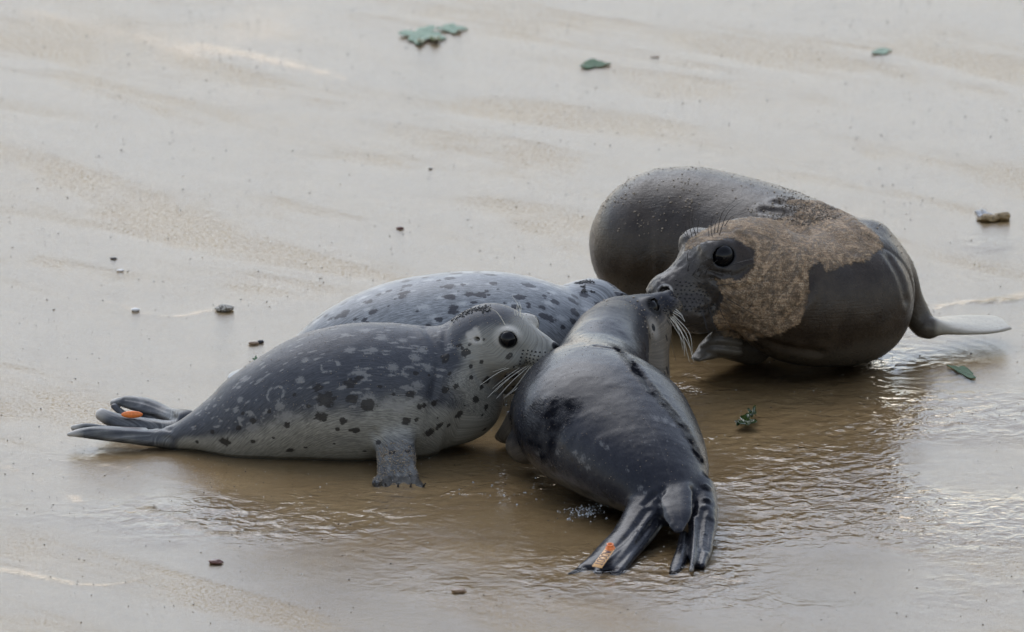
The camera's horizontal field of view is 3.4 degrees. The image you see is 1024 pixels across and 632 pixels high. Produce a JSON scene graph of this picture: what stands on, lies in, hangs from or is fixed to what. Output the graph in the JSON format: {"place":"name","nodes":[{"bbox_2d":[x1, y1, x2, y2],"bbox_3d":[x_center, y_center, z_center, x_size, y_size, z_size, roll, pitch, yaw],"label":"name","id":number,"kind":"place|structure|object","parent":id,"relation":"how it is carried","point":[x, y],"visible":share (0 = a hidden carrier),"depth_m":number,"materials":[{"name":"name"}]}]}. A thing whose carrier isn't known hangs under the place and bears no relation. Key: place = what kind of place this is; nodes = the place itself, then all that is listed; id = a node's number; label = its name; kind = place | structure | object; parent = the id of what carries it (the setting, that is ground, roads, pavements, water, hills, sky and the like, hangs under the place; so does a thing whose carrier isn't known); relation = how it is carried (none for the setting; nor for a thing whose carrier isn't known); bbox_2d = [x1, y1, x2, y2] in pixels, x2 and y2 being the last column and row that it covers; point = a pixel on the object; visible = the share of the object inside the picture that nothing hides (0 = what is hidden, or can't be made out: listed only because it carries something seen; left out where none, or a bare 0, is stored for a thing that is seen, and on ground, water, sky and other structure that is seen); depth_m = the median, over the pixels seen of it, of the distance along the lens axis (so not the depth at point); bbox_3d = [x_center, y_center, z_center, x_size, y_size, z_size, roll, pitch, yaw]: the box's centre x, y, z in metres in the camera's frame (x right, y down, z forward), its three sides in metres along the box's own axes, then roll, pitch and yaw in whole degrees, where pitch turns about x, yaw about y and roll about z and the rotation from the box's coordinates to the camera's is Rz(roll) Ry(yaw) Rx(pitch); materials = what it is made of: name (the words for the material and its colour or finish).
{"place":"outdoors","nodes":[
{"label":"outdoors","id":0,"kind":"place"},
{"bbox_2d":[0,0,1022,625],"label":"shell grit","id":1,"kind":"object","parent":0,"point":[524,246],"visible":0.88,"depth_m":35.87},
{"bbox_2d":[0,0,1023,631],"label":"sand","id":2,"kind":"structure","parent":0,"point":[376,566],"depth_m":35.36,"materials":[{"name":"beige sand"}]},
{"bbox_2d":[67,296,558,487],"bbox_3d":[-0.395,0.145,33.971,0.984,0.373,0.507,0,15,0],"label":"harbor seal","id":3,"kind":"object","parent":2,"relation":"on","point":[395,401],"visible":1,"depth_m":33.92,"materials":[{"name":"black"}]},
{"bbox_2d":[0,0,1023,630],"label":"water","id":4,"kind":"structure","parent":0,"point":[564,264],"depth_m":34.33,"materials":[{"name":"liquid"}]},
{"bbox_2d":[208,559,223,563],"bbox_3d":[-0.576,0.478,33.205,0.030,0.010,0.019,0,15,0],"label":"pebble","id":5,"kind":"object","parent":4,"relation":"on","point":[215,561],"visible":1,"depth_m":33.20,"materials":[{"name":"stone"}]},
{"bbox_2d":[214,304,233,311],"bbox_3d":[-0.591,-0.016,35.043,0.041,0.016,0.024,0,15,0],"label":"barnacled stone","id":6,"kind":"object","parent":4,"relation":"on","point":[224,308],"visible":1,"depth_m":35.04,"materials":[{"name":"grey stone"}]},
{"bbox_2d":[249,340,263,344],"bbox_3d":[-0.521,0.055,34.788,0.034,0.009,0.017,-7,16,-24],"label":"shell debris","id":7,"kind":"object","parent":4,"relation":"on","point":[256,342],"visible":1,"depth_m":34.78,"materials":[{"name":"beige stone"}]},
{"bbox_2d":[227,271,626,393],"bbox_3d":[-0.156,0.033,34.414,0.838,0.247,0.312,0,15,0],"label":"harbor seal","id":8,"kind":"object","parent":4,"relation":"on","point":[438,299],"visible":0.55,"depth_m":34.33,"materials":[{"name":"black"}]},
{"bbox_2d":[398,23,467,44],"bbox_3d":[-0.183,-0.621,37.288,0.117,0.011,0.192,7,17,26],"label":"sea lettuce","id":9,"kind":"object","parent":4,"relation":"on","point":[419,35],"visible":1,"depth_m":37.30,"materials":[{"name":"green plant"}]},
{"bbox_2d":[451,588,466,592],"bbox_3d":[-0.102,0.531,33.008,0.031,0.008,0.017,0,15,0],"label":"pebble","id":10,"kind":"object","parent":4,"relation":"on","point":[458,590],"visible":1,"depth_m":33.00,"materials":[{"name":"beige stone"}]},
{"bbox_2d":[450,477,542,505],"bbox_3d":[-0.030,0.346,33.704,0.184,0.005,0.200,0,15,0],"label":"foam","id":11,"kind":"object","parent":4,"relation":"on","point":[504,495],"visible":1,"depth_m":33.69,"materials":[{"name":"white"}]},
{"bbox_2d":[557,500,607,522],"bbox_3d":[0.143,0.384,33.564,0.110,0.005,0.159,0,15,0],"label":"foam","id":12,"kind":"object","parent":4,"relation":"on","point":[590,513],"visible":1,"depth_m":33.56,"materials":[{"name":"white"}]},
{"bbox_2d":[579,59,610,68],"bbox_3d":[0.173,-0.547,37.030,0.060,0.004,0.072,14,20,41],"label":"sea lettuce","id":13,"kind":"object","parent":4,"relation":"on","point":[589,63],"visible":1,"depth_m":37.03,"materials":[{"name":"green plant"}]},
{"bbox_2d":[495,290,718,574],"bbox_3d":[0.185,0.214,33.749,0.439,0.275,1.357,0,15,0],"label":"harbor seal","id":14,"kind":"object","parent":4,"relation":"on","point":[600,411],"visible":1,"depth_m":33.55,"materials":[{"name":"black"}]},
{"bbox_2d":[735,405,756,425],"bbox_3d":[0.469,0.199,34.231,0.045,0.011,0.125,0,15,0],"label":"seaweed","id":15,"kind":"object","parent":4,"relation":"on","point":[745,419],"visible":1,"depth_m":34.22,"materials":[{"name":"green plant"}]},
{"bbox_2d":[589,166,1011,366],"bbox_3d":[0.438,-0.134,34.796,0.972,0.391,0.764,13,20,40],"label":"elephant seal","id":16,"kind":"object","parent":4,"relation":"on","point":[748,270],"visible":0.98,"depth_m":34.52,"materials":[{"name":"black"}]},
{"bbox_2d":[871,48,891,53],"bbox_3d":[0.804,-0.576,37.142,0.058,0.003,0.036,-14,21,-42],"label":"sea lettuce","id":17,"kind":"object","parent":4,"relation":"on","point":[882,50],"visible":1,"depth_m":37.14,"materials":[{"name":"green plant"}]},
{"bbox_2d":[947,365,975,378],"bbox_3d":[0.916,0.112,34.575,0.030,0.003,0.118,-6,16,-23],"label":"sea lettuce","id":18,"kind":"object","parent":4,"relation":"on","point":[965,371],"visible":1,"depth_m":34.58,"materials":[{"name":"green plant"}]},
{"bbox_2d":[976,212,1010,221],"bbox_3d":[1.009,-0.206,35.749,0.074,0.021,0.031,-2,15,-8],"label":"gritty clump","id":19,"kind":"object","parent":4,"relation":"on","point":[1003,216],"visible":1,"depth_m":35.74,"materials":[{"name":"brown sand"}]},
{"bbox_2d":[0,2,1023,624],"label":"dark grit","id":20,"kind":"object","parent":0,"point":[480,250],"visible":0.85,"depth_m":35.63,"materials":[{"name":"stone"}]},
{"bbox_2d":[974,209,992,216],"bbox_3d":[0.988,-0.215,35.796,0.034,0.009,0.070,-4,16,-16],"label":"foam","id":21,"kind":"object","parent":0,"point":[979,213],"visible":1,"depth_m":35.80,"materials":[{"name":"white"}]}
]}

